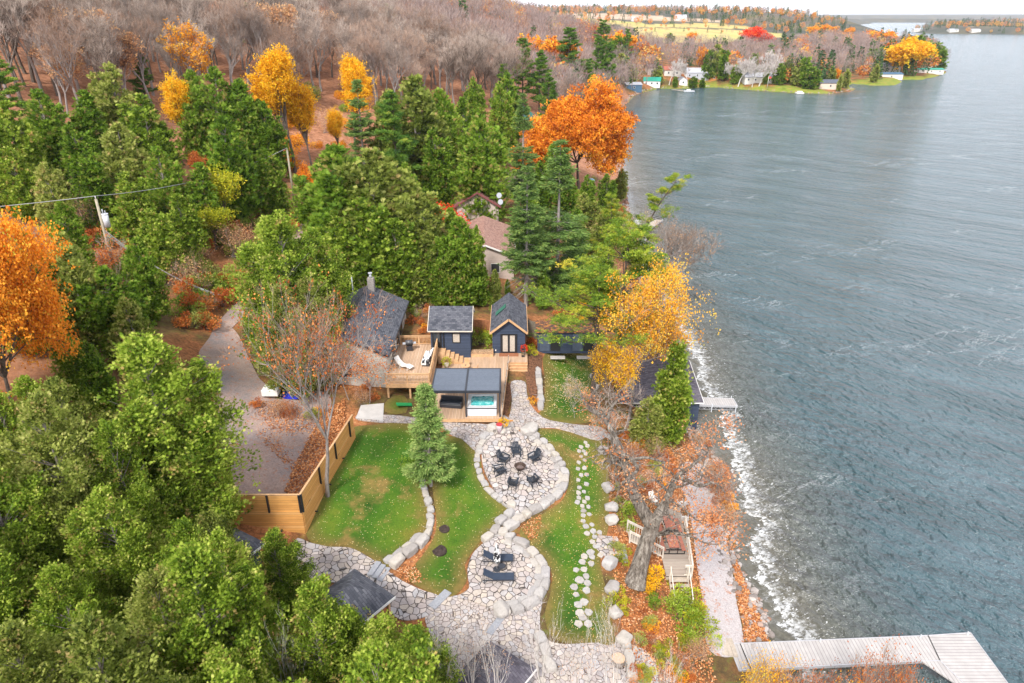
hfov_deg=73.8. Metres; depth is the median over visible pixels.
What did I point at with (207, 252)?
bare shrub
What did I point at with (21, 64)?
bare tree
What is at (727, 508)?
bare shrub
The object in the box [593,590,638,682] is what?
birch tree
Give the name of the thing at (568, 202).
cedar tree
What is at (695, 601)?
shrub
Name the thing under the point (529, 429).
boulder
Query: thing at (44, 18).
bare tree
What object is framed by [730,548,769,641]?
fallen leaves
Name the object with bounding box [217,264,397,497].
maple tree
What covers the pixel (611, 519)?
boulder
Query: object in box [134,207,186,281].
cedar tree
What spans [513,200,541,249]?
cedar tree
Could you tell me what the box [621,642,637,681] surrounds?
stone wall
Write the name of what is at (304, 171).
maple tree
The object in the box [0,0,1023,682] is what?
ground
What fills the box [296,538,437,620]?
path
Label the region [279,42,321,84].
bare tree
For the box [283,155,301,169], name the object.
shrub
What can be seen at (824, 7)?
sky
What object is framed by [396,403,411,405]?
bench
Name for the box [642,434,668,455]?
bare shrub
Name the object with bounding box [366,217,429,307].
cedar tree
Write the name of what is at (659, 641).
shrub
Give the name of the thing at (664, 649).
shrub
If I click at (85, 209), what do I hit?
bare shrub
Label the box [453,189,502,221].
neighbour house
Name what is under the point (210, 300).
bare shrub
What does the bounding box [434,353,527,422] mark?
wooden deck
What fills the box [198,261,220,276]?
shrub
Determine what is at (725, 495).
bare shrub
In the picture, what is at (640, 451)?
bare shrub
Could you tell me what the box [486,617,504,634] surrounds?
stone steps
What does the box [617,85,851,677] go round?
shore rocks
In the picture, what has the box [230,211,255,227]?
shrub
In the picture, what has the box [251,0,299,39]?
maple tree
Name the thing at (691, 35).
autumn tree
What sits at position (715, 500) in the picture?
bare shrub
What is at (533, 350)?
shrub
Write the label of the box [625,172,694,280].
pine tree
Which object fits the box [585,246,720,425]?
maple tree
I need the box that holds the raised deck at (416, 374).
[385,335,438,398]
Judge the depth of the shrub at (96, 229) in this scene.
77.22 m
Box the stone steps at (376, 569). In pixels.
[367,561,390,581]
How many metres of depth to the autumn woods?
848.72 m
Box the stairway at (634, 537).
[626,520,664,557]
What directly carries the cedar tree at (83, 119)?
on the ground at (190, 342)
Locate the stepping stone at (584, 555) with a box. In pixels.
[581,553,587,558]
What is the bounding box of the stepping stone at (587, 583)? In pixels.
[584,579,590,586]
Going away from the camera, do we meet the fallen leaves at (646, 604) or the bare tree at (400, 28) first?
the fallen leaves at (646, 604)
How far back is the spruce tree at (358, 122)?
107.24 m
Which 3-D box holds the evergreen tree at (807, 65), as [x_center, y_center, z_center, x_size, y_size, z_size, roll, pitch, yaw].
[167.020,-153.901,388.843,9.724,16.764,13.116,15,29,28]
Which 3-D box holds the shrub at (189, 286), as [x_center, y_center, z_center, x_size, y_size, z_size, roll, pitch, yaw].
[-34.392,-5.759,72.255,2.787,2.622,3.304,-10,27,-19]
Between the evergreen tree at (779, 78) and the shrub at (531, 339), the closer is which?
the shrub at (531, 339)
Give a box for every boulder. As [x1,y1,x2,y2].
[475,448,483,454]
[487,422,496,430]
[493,600,509,618]
[496,428,506,434]
[520,422,537,436]
[597,445,608,454]
[601,482,614,492]
[602,555,618,570]
[604,501,618,511]
[604,513,618,525]
[604,580,619,594]
[609,604,622,619]
[615,630,632,644]
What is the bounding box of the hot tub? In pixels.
[467,394,496,415]
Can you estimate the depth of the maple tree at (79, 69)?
107.53 m
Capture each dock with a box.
[649,219,662,226]
[699,396,737,412]
[733,631,1007,682]
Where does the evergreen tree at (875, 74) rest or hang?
on the ground at (190, 342)
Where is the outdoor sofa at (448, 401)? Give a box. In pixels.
[439,395,462,408]
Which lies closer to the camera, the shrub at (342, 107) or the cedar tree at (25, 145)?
the cedar tree at (25, 145)
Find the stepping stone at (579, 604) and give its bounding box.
[574,601,582,607]
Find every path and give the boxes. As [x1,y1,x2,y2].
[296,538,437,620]
[355,380,606,449]
[596,535,621,558]
[676,461,743,656]
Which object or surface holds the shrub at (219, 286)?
on the ground at (190, 342)
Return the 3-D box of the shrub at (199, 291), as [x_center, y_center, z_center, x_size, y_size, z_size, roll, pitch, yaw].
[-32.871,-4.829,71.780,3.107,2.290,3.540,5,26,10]
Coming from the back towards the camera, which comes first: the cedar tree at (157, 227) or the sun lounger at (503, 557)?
the cedar tree at (157, 227)
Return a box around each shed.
[229,528,264,565]
[323,569,395,623]
[457,640,536,682]
[535,321,599,352]
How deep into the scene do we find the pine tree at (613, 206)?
100.34 m
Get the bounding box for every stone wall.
[382,530,429,569]
[420,435,434,536]
[474,432,509,507]
[479,415,514,439]
[481,500,516,542]
[493,518,549,615]
[512,432,569,522]
[533,631,560,679]
[534,366,544,409]
[597,429,610,439]
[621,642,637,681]
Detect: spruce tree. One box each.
[343,79,384,191]
[401,381,458,488]
[498,165,558,306]
[502,93,539,205]
[512,139,597,300]
[560,217,587,290]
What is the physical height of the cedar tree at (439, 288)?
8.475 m
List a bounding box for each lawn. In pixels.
[306,423,426,566]
[384,395,407,413]
[408,431,506,595]
[519,428,614,644]
[538,353,596,423]
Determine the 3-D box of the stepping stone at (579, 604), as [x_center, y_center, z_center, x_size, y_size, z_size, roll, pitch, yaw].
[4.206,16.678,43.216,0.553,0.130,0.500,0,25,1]
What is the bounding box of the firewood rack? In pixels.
[471,349,492,356]
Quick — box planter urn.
[496,422,502,432]
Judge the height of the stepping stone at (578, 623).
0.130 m
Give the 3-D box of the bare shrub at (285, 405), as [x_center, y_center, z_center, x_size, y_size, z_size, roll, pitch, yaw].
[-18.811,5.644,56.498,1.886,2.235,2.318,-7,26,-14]
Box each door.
[395,333,398,348]
[432,332,441,347]
[500,334,516,352]
[540,334,549,350]
[550,334,560,350]
[572,334,582,350]
[583,334,593,350]
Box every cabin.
[427,306,474,356]
[489,293,527,355]
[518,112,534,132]
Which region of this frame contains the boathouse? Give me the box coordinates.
[611,359,703,428]
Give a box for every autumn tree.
[512,33,545,55]
[534,35,582,62]
[604,30,641,50]
[686,31,697,39]
[696,44,708,63]
[737,26,769,41]
[758,32,775,42]
[805,25,822,33]
[819,24,837,32]
[836,69,841,78]
[844,27,855,34]
[866,29,898,39]
[884,34,938,75]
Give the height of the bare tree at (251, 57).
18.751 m
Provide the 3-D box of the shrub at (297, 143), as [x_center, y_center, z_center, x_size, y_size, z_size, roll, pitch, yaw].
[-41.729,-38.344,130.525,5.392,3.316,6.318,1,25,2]
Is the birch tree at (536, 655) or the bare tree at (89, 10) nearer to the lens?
the birch tree at (536, 655)
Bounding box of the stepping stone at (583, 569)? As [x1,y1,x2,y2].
[580,567,586,571]
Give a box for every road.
[199,325,331,493]
[209,222,307,339]
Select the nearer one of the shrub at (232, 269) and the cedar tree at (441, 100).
the shrub at (232, 269)
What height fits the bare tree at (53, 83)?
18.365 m
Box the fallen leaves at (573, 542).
[522,429,611,640]
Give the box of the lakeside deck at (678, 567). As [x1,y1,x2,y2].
[661,506,693,604]
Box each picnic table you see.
[659,516,682,532]
[660,535,685,553]
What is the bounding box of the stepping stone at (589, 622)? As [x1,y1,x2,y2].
[584,619,591,627]
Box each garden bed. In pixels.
[503,382,510,415]
[525,353,541,406]
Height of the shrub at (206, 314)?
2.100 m
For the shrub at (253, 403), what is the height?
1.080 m
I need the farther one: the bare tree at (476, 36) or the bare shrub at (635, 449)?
the bare tree at (476, 36)
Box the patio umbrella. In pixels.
[493,543,500,571]
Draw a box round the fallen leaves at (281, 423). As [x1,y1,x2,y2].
[241,400,314,474]
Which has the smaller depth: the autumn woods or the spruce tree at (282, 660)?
the spruce tree at (282, 660)
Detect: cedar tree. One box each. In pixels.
[0,100,58,184]
[0,118,28,209]
[0,145,41,222]
[0,245,74,353]
[0,386,129,574]
[0,390,59,507]
[0,458,81,631]
[0,535,52,682]
[0,615,104,682]
[7,375,89,465]
[14,233,63,290]
[15,559,136,680]
[18,375,151,495]
[20,88,76,170]
[30,161,84,236]
[46,201,97,271]
[49,331,89,402]
[51,230,94,287]
[52,244,110,349]
[53,121,105,199]
[56,610,198,682]
[60,482,169,640]
[64,418,194,555]
[65,146,117,224]
[69,89,108,166]
[69,341,121,416]
[74,264,162,363]
[85,61,141,151]
[94,330,262,538]
[96,121,154,208]
[106,296,161,380]
[108,171,158,248]
[115,92,189,179]
[119,564,228,671]
[121,235,170,323]
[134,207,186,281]
[139,145,189,216]
[146,537,294,682]
[149,399,242,528]
[149,515,228,632]
[166,193,211,258]
[173,69,215,160]
[177,525,291,676]
[183,161,227,240]
[186,65,255,158]
[189,508,261,566]
[193,630,281,682]
[199,114,275,222]
[203,654,280,682]
[222,77,272,167]
[225,208,343,376]
[232,214,295,342]
[240,268,263,341]
[247,100,294,178]
[251,526,319,635]
[254,147,291,215]
[254,283,320,400]
[269,572,364,682]
[284,677,310,682]
[287,276,350,390]
[288,162,324,257]
[292,227,357,322]
[297,143,378,258]
[312,215,367,291]
[314,603,370,682]
[323,147,421,281]
[331,196,409,292]
[340,632,440,682]
[342,610,416,675]
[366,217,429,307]
[368,88,414,194]
[378,73,457,189]
[380,168,448,242]
[388,620,465,682]
[399,161,422,191]
[400,655,446,682]
[402,248,431,307]
[403,209,447,300]
[418,125,458,207]
[420,236,460,305]
[432,87,468,195]
[440,207,456,238]
[441,214,485,305]
[443,248,468,305]
[448,112,516,221]
[451,96,483,171]
[462,76,488,121]
[469,259,491,305]
[473,224,488,275]
[486,80,517,164]
[488,269,502,303]
[500,71,524,149]
[504,279,510,293]
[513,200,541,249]
[532,160,554,211]
[535,269,550,309]
[543,143,569,196]
[550,172,580,219]
[560,207,591,254]
[570,192,601,238]
[578,174,597,203]
[587,214,612,256]
[594,173,617,208]
[604,199,624,231]
[613,169,629,200]
[625,397,668,449]
[639,339,695,447]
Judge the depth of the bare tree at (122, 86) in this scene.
113.97 m
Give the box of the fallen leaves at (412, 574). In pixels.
[396,565,424,582]
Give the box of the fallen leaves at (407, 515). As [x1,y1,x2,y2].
[313,424,496,591]
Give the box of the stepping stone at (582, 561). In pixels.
[578,559,585,564]
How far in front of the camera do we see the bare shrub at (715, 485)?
59.15 m
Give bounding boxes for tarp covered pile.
[281,390,298,398]
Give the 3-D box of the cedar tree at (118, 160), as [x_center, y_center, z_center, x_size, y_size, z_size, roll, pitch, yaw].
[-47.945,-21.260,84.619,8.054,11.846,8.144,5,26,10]
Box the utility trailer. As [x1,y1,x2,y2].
[261,385,280,397]
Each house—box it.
[322,272,408,386]
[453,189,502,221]
[468,215,514,279]
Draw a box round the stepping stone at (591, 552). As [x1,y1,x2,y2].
[586,549,594,555]
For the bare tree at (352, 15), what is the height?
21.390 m
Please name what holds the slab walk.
on the ground at (190, 342)
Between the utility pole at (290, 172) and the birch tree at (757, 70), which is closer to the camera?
the utility pole at (290, 172)
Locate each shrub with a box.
[72,191,103,223]
[79,217,94,230]
[83,223,108,239]
[83,228,98,245]
[88,228,145,270]
[92,226,119,248]
[93,248,119,266]
[94,221,120,240]
[111,254,123,271]
[112,269,123,280]
[161,255,213,293]
[165,265,182,284]
[169,292,187,306]
[169,301,206,317]
[171,311,193,329]
[172,276,200,294]
[174,251,197,266]
[174,275,189,293]
[175,275,199,296]
[178,270,212,286]
[179,249,206,273]
[179,290,214,313]
[180,260,199,275]
[185,311,209,328]
[186,271,218,291]
[187,253,212,268]
[191,287,212,305]
[192,309,221,331]
[194,308,217,324]
[195,290,227,312]
[196,242,218,261]
[197,284,221,300]
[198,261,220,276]
[203,238,215,255]
[205,264,235,291]
[206,218,255,252]
[208,227,224,243]
[209,287,234,307]
[211,221,252,259]
[211,225,241,243]
[211,274,228,294]
[213,285,236,301]
[215,272,236,289]
[217,271,247,285]
[222,238,241,248]
[223,243,236,254]
[223,262,245,277]
[225,216,243,232]
[227,228,256,253]
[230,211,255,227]
[232,224,249,241]
[249,396,261,408]
[260,396,285,418]
[264,397,285,410]
[278,399,294,413]
[279,406,290,417]
[280,404,298,419]
[282,134,309,150]
[282,204,293,215]
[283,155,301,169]
[284,146,300,156]
[290,132,304,143]
[303,407,319,420]
[304,81,320,100]
[309,140,323,148]
[314,108,338,132]
[329,140,347,152]
[333,89,344,98]
[338,102,349,112]
[342,118,348,128]
[354,387,370,404]
[359,380,370,389]
[368,392,380,401]
[397,456,414,467]
[405,314,422,325]
[406,307,416,313]
[417,325,426,333]
[422,304,428,312]
[472,331,491,348]
[473,327,491,338]
[486,297,499,311]
[522,342,538,355]
[525,336,536,345]
[527,396,537,404]
[552,307,574,317]
[596,252,615,261]
[601,585,626,609]
[607,541,621,550]
[611,547,632,566]
[612,259,624,275]
[612,495,624,503]
[614,499,636,522]
[615,544,626,550]
[617,431,628,441]
[617,514,636,531]
[621,594,631,603]
[622,607,629,618]
[623,214,631,227]
[623,437,644,449]
[626,440,643,457]
[626,662,643,682]
[627,444,644,463]
[632,631,647,646]
[637,475,646,485]
[637,606,646,615]
[637,672,646,682]
[638,630,656,651]
[639,467,658,485]
[640,481,652,495]
[640,662,658,682]
[641,614,658,629]
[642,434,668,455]
[643,617,660,634]
[643,668,654,682]
[644,443,658,454]
[645,576,660,594]
[645,590,660,610]
[646,460,660,469]
[646,564,665,582]
[646,631,665,645]
[651,637,673,669]
[652,464,665,476]
[652,649,668,660]
[654,446,670,460]
[655,640,665,649]
[658,589,690,622]
[661,577,704,616]
[662,583,706,640]
[665,462,677,473]
[668,601,720,633]
[668,662,689,682]
[669,654,681,668]
[670,650,690,671]
[673,666,687,681]
[677,625,695,650]
[678,618,723,649]
[684,633,705,660]
[685,671,696,682]
[686,430,711,447]
[687,425,708,445]
[689,631,716,664]
[700,471,719,486]
[705,457,724,473]
[705,461,726,474]
[705,474,730,493]
[707,494,722,509]
[708,478,726,497]
[714,501,736,525]
[715,461,736,482]
[715,497,738,521]
[715,502,738,526]
[717,491,736,504]
[718,483,733,494]
[718,488,732,501]
[721,500,738,511]
[729,506,741,523]
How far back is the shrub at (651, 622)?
43.52 m
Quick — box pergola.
[431,368,500,416]
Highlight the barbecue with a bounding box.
[402,340,415,350]
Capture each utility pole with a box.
[94,196,114,268]
[286,150,294,199]
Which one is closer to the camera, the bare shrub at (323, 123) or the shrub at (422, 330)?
the shrub at (422, 330)
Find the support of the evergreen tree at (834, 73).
on the ground at (190, 342)
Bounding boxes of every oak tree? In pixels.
[511,73,640,188]
[558,368,755,590]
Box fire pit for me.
[514,462,525,470]
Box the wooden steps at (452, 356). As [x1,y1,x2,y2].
[438,348,462,363]
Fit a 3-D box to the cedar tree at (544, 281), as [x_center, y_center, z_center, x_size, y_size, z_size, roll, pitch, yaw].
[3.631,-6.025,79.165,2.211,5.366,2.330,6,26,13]
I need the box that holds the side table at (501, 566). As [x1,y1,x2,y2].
[498,563,505,570]
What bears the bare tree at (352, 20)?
on the ground at (190, 342)
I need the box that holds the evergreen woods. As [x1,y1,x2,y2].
[386,0,1022,101]
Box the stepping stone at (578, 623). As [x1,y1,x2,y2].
[574,620,582,627]
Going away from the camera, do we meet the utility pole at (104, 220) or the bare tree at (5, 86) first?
the utility pole at (104, 220)
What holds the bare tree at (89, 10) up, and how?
on the ground at (190, 342)
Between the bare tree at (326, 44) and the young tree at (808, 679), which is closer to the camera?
the young tree at (808, 679)
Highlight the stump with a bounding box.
[611,652,625,668]
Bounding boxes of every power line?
[0,196,93,206]
[98,148,285,195]
[105,230,214,294]
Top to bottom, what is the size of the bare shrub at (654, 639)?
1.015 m
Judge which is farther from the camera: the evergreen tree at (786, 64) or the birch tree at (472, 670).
the evergreen tree at (786, 64)
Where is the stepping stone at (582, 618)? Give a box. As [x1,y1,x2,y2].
[578,614,586,620]
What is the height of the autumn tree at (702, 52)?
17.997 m
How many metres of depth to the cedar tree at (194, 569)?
29.32 m
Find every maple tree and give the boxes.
[0,206,84,424]
[27,41,92,117]
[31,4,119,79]
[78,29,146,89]
[154,16,214,75]
[186,150,208,169]
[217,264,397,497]
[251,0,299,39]
[296,160,313,184]
[302,7,337,70]
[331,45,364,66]
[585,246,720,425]
[587,335,644,432]
[618,302,689,359]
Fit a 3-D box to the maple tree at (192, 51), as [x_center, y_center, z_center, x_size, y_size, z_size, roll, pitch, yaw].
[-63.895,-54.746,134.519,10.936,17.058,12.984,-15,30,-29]
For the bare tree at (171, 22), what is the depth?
143.91 m
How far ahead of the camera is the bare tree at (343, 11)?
187.66 m
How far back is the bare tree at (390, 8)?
203.19 m
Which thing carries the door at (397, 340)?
in the house at (393, 330)
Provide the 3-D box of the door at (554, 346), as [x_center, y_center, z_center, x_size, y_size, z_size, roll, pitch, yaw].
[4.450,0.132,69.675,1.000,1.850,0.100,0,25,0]
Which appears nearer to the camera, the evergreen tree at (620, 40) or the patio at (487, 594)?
the patio at (487, 594)
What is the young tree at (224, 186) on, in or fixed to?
on the ground at (190, 342)
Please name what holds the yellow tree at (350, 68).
on the ground at (190, 342)
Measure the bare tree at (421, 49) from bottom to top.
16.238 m
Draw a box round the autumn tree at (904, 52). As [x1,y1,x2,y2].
[884,34,938,75]
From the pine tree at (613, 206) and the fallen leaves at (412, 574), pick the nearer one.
the fallen leaves at (412, 574)
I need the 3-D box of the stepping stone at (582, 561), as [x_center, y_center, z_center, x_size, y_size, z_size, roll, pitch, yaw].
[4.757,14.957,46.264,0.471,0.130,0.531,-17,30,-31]
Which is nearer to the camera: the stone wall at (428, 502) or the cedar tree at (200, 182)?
the stone wall at (428, 502)
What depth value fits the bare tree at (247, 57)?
153.57 m
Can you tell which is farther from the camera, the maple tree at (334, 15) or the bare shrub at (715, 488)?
the maple tree at (334, 15)
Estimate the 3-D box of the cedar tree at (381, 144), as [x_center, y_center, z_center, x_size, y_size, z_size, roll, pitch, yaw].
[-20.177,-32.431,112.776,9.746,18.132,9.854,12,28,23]
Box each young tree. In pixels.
[198,202,240,249]
[204,159,246,229]
[302,330,366,399]
[324,330,404,403]
[551,373,587,417]
[585,405,633,439]
[734,642,800,682]
[738,649,786,682]
[760,648,803,682]
[780,657,829,682]
[813,657,848,682]
[841,634,906,682]
[875,633,921,682]
[880,652,933,682]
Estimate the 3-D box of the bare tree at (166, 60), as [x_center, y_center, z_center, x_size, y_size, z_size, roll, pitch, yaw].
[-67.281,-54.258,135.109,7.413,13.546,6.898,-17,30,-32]
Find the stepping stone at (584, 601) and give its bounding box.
[580,598,588,605]
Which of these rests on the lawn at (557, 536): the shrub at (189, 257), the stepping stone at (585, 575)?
the stepping stone at (585, 575)
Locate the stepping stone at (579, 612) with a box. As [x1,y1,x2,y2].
[575,609,583,615]
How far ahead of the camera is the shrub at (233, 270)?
74.90 m
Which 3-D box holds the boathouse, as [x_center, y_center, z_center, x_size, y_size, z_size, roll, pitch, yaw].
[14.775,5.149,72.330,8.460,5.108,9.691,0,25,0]
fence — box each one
[230,494,305,533]
[299,414,355,532]
[473,318,489,335]
[526,319,598,355]
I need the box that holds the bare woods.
[222,0,1023,99]
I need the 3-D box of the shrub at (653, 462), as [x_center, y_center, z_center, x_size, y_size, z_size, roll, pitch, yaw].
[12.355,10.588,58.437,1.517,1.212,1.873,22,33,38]
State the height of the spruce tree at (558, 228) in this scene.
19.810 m
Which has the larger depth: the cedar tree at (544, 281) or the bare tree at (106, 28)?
the bare tree at (106, 28)
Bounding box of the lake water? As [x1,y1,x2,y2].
[616,23,1023,682]
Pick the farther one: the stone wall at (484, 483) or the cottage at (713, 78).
the cottage at (713, 78)
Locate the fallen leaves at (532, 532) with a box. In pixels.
[520,515,540,539]
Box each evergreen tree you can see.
[609,35,627,65]
[613,53,628,82]
[626,68,639,81]
[652,65,664,83]
[664,33,675,42]
[672,76,677,86]
[687,76,698,87]
[699,78,705,87]
[701,50,716,79]
[705,44,723,75]
[716,50,730,79]
[729,64,742,83]
[749,52,758,69]
[762,66,769,84]
[771,62,787,84]
[783,59,794,83]
[789,62,802,85]
[797,57,812,85]
[799,66,823,88]
[828,66,836,78]
[836,74,843,90]
[842,69,851,87]
[864,48,877,59]
[868,63,880,81]
[879,46,888,62]
[917,34,925,40]
[923,46,949,68]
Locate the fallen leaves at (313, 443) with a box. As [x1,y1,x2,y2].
[284,399,345,493]
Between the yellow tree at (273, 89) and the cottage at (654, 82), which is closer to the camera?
the yellow tree at (273, 89)
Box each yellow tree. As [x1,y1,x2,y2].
[156,69,192,151]
[240,42,298,172]
[287,73,320,165]
[325,107,344,143]
[337,52,377,150]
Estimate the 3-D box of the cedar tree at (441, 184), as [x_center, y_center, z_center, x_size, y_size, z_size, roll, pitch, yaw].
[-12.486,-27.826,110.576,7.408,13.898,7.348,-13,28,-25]
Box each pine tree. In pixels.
[0,56,37,126]
[126,46,158,94]
[373,90,423,189]
[494,63,507,85]
[505,37,533,98]
[515,266,657,408]
[525,49,557,112]
[536,73,558,116]
[549,214,683,396]
[556,27,588,70]
[579,58,594,98]
[583,37,605,92]
[588,19,613,59]
[589,192,623,258]
[599,42,620,86]
[619,28,633,63]
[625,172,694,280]
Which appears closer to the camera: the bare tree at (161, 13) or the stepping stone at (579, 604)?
the stepping stone at (579, 604)
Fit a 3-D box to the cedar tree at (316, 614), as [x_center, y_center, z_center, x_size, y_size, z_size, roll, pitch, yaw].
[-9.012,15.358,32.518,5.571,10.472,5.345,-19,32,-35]
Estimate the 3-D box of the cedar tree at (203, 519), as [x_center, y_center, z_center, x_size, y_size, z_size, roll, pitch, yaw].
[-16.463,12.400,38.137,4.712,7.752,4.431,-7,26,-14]
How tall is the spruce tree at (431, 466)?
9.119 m
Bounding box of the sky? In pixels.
[506,0,1023,14]
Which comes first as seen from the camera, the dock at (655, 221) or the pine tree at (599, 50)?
the dock at (655, 221)
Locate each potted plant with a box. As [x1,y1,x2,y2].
[441,356,451,367]
[498,416,508,427]
[520,344,527,354]
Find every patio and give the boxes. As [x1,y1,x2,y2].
[425,589,658,682]
[460,536,545,611]
[482,429,559,512]
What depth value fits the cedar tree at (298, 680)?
25.37 m
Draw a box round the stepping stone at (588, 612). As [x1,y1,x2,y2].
[584,609,592,615]
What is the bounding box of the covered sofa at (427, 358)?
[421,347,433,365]
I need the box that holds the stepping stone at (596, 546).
[593,543,599,548]
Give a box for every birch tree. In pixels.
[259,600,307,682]
[428,615,470,678]
[437,605,483,682]
[473,608,513,682]
[522,593,571,682]
[558,594,615,682]
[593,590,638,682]
[650,638,690,682]
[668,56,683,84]
[677,60,691,85]
[724,63,733,83]
[733,58,747,73]
[737,56,756,86]
[749,61,767,86]
[759,59,777,85]
[760,49,784,83]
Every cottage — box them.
[624,82,642,92]
[643,77,660,87]
[644,64,662,74]
[663,66,681,76]
[674,15,686,20]
[678,76,686,85]
[684,68,708,79]
[708,75,718,80]
[740,72,772,83]
[818,79,838,89]
[864,62,901,71]
[881,72,902,79]
[911,28,922,31]
[914,68,944,74]
[947,29,958,32]
[969,29,980,32]
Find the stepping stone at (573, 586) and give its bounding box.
[570,584,577,589]
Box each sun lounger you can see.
[483,549,512,561]
[483,568,513,580]
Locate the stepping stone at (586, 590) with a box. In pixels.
[582,586,589,593]
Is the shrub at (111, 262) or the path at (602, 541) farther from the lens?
the shrub at (111, 262)
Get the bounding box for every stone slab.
[550,356,564,358]
[577,356,590,358]
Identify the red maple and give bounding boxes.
[435,195,471,224]
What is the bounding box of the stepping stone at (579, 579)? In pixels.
[575,576,583,583]
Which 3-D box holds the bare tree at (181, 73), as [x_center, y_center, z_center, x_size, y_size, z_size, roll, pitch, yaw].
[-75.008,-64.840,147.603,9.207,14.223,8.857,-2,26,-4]
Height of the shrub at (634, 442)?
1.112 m
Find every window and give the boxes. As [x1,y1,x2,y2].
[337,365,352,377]
[452,333,459,342]
[491,263,499,272]
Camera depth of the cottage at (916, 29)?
1804.40 m
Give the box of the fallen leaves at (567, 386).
[541,353,591,419]
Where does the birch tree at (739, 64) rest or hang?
on the ground at (190, 342)
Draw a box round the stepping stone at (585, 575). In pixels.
[583,573,588,578]
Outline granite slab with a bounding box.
[428,589,450,609]
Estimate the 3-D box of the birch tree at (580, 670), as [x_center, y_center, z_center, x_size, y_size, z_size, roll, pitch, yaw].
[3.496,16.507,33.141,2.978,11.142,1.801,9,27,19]
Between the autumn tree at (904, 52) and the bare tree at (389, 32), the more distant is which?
the autumn tree at (904, 52)
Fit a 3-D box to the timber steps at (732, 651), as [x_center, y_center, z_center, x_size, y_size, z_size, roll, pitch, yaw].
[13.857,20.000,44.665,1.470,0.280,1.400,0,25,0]
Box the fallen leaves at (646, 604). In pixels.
[609,437,716,682]
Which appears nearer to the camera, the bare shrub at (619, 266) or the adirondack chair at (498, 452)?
the adirondack chair at (498, 452)
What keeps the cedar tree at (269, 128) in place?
on the ground at (190, 342)
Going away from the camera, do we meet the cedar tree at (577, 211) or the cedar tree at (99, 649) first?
the cedar tree at (99, 649)
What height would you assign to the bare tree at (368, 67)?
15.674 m
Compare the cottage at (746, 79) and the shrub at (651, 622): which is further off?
the cottage at (746, 79)
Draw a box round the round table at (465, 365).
[461,363,469,367]
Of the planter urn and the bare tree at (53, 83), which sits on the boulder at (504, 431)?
the planter urn
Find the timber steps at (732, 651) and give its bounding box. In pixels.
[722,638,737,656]
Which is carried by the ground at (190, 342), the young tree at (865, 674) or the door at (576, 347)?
the young tree at (865, 674)
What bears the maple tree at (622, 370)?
on the ground at (190, 342)
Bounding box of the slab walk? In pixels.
[356,403,383,419]
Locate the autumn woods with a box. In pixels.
[347,0,1023,80]
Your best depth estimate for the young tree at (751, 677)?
36.89 m
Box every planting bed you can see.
[432,545,446,556]
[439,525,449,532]
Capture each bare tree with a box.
[0,0,39,99]
[0,0,43,92]
[0,7,10,97]
[2,1,30,86]
[5,0,35,82]
[5,0,71,96]
[5,1,18,80]
[7,5,94,103]
[7,29,26,73]
[18,22,63,111]
[23,0,84,96]
[36,0,61,85]
[40,1,124,95]
[51,0,121,81]
[60,4,135,95]
[67,0,109,81]
[67,0,130,92]
[75,29,128,79]
[81,0,120,16]
[104,1,159,81]
[105,0,153,68]
[110,4,154,95]
[110,10,170,103]
[125,13,160,87]
[130,0,178,74]
[130,0,180,61]
[132,8,171,74]
[135,0,181,79]
[145,15,182,74]
[150,32,187,78]
[155,1,217,79]
[155,32,161,72]
[162,0,186,59]
[172,0,212,73]
[176,0,215,73]
[196,0,256,83]
[198,5,231,76]
[203,7,228,65]
[208,14,248,82]
[209,0,257,61]
[222,0,270,74]
[226,0,248,69]
[229,8,277,53]
[230,6,279,89]
[230,12,276,84]
[248,0,282,50]
[250,36,300,73]
[261,17,300,81]
[269,29,315,105]
[270,0,309,68]
[270,35,299,71]
[272,0,297,40]
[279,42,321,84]
[291,8,328,94]
[296,0,326,77]
[297,0,318,48]
[304,20,338,91]
[306,0,320,11]
[317,10,351,54]
[321,9,344,77]
[324,1,342,48]
[325,0,349,24]
[325,0,353,44]
[330,41,361,111]
[332,16,366,56]
[335,4,356,37]
[335,19,393,105]
[337,0,371,65]
[344,0,381,30]
[344,12,385,85]
[347,14,394,97]
[351,0,386,22]
[356,6,406,75]
[358,43,384,99]
[363,23,402,104]
[366,41,405,88]
[370,15,385,85]
[372,12,404,83]
[375,32,418,91]
[376,0,399,24]
[378,1,411,28]
[381,25,430,79]
[387,17,421,77]
[394,17,418,72]
[401,35,426,72]
[402,58,423,78]
[404,2,440,68]
[404,11,445,84]
[404,49,441,86]
[407,8,430,70]
[411,29,439,75]
[418,12,463,69]
[420,47,436,92]
[427,25,452,87]
[431,35,465,90]
[432,11,451,75]
[435,34,470,94]
[441,41,467,104]
[442,55,472,88]
[443,17,484,90]
[450,26,495,93]
[453,31,495,99]
[454,41,479,82]
[464,53,493,86]
[470,19,497,89]
[472,37,500,97]
[480,59,498,107]
[483,58,498,84]
[486,27,511,89]
[491,43,526,82]
[493,43,536,80]
[505,42,525,93]
[530,59,556,111]
[542,73,562,98]
[554,81,583,100]
[561,68,580,95]
[623,209,729,293]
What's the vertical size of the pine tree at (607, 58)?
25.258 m
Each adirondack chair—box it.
[492,463,506,476]
[495,449,509,464]
[507,476,518,490]
[510,441,521,457]
[526,473,539,487]
[527,448,541,463]
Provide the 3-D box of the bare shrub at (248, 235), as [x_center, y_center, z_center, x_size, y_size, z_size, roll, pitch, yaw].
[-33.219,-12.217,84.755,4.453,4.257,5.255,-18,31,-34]
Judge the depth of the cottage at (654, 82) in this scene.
395.80 m

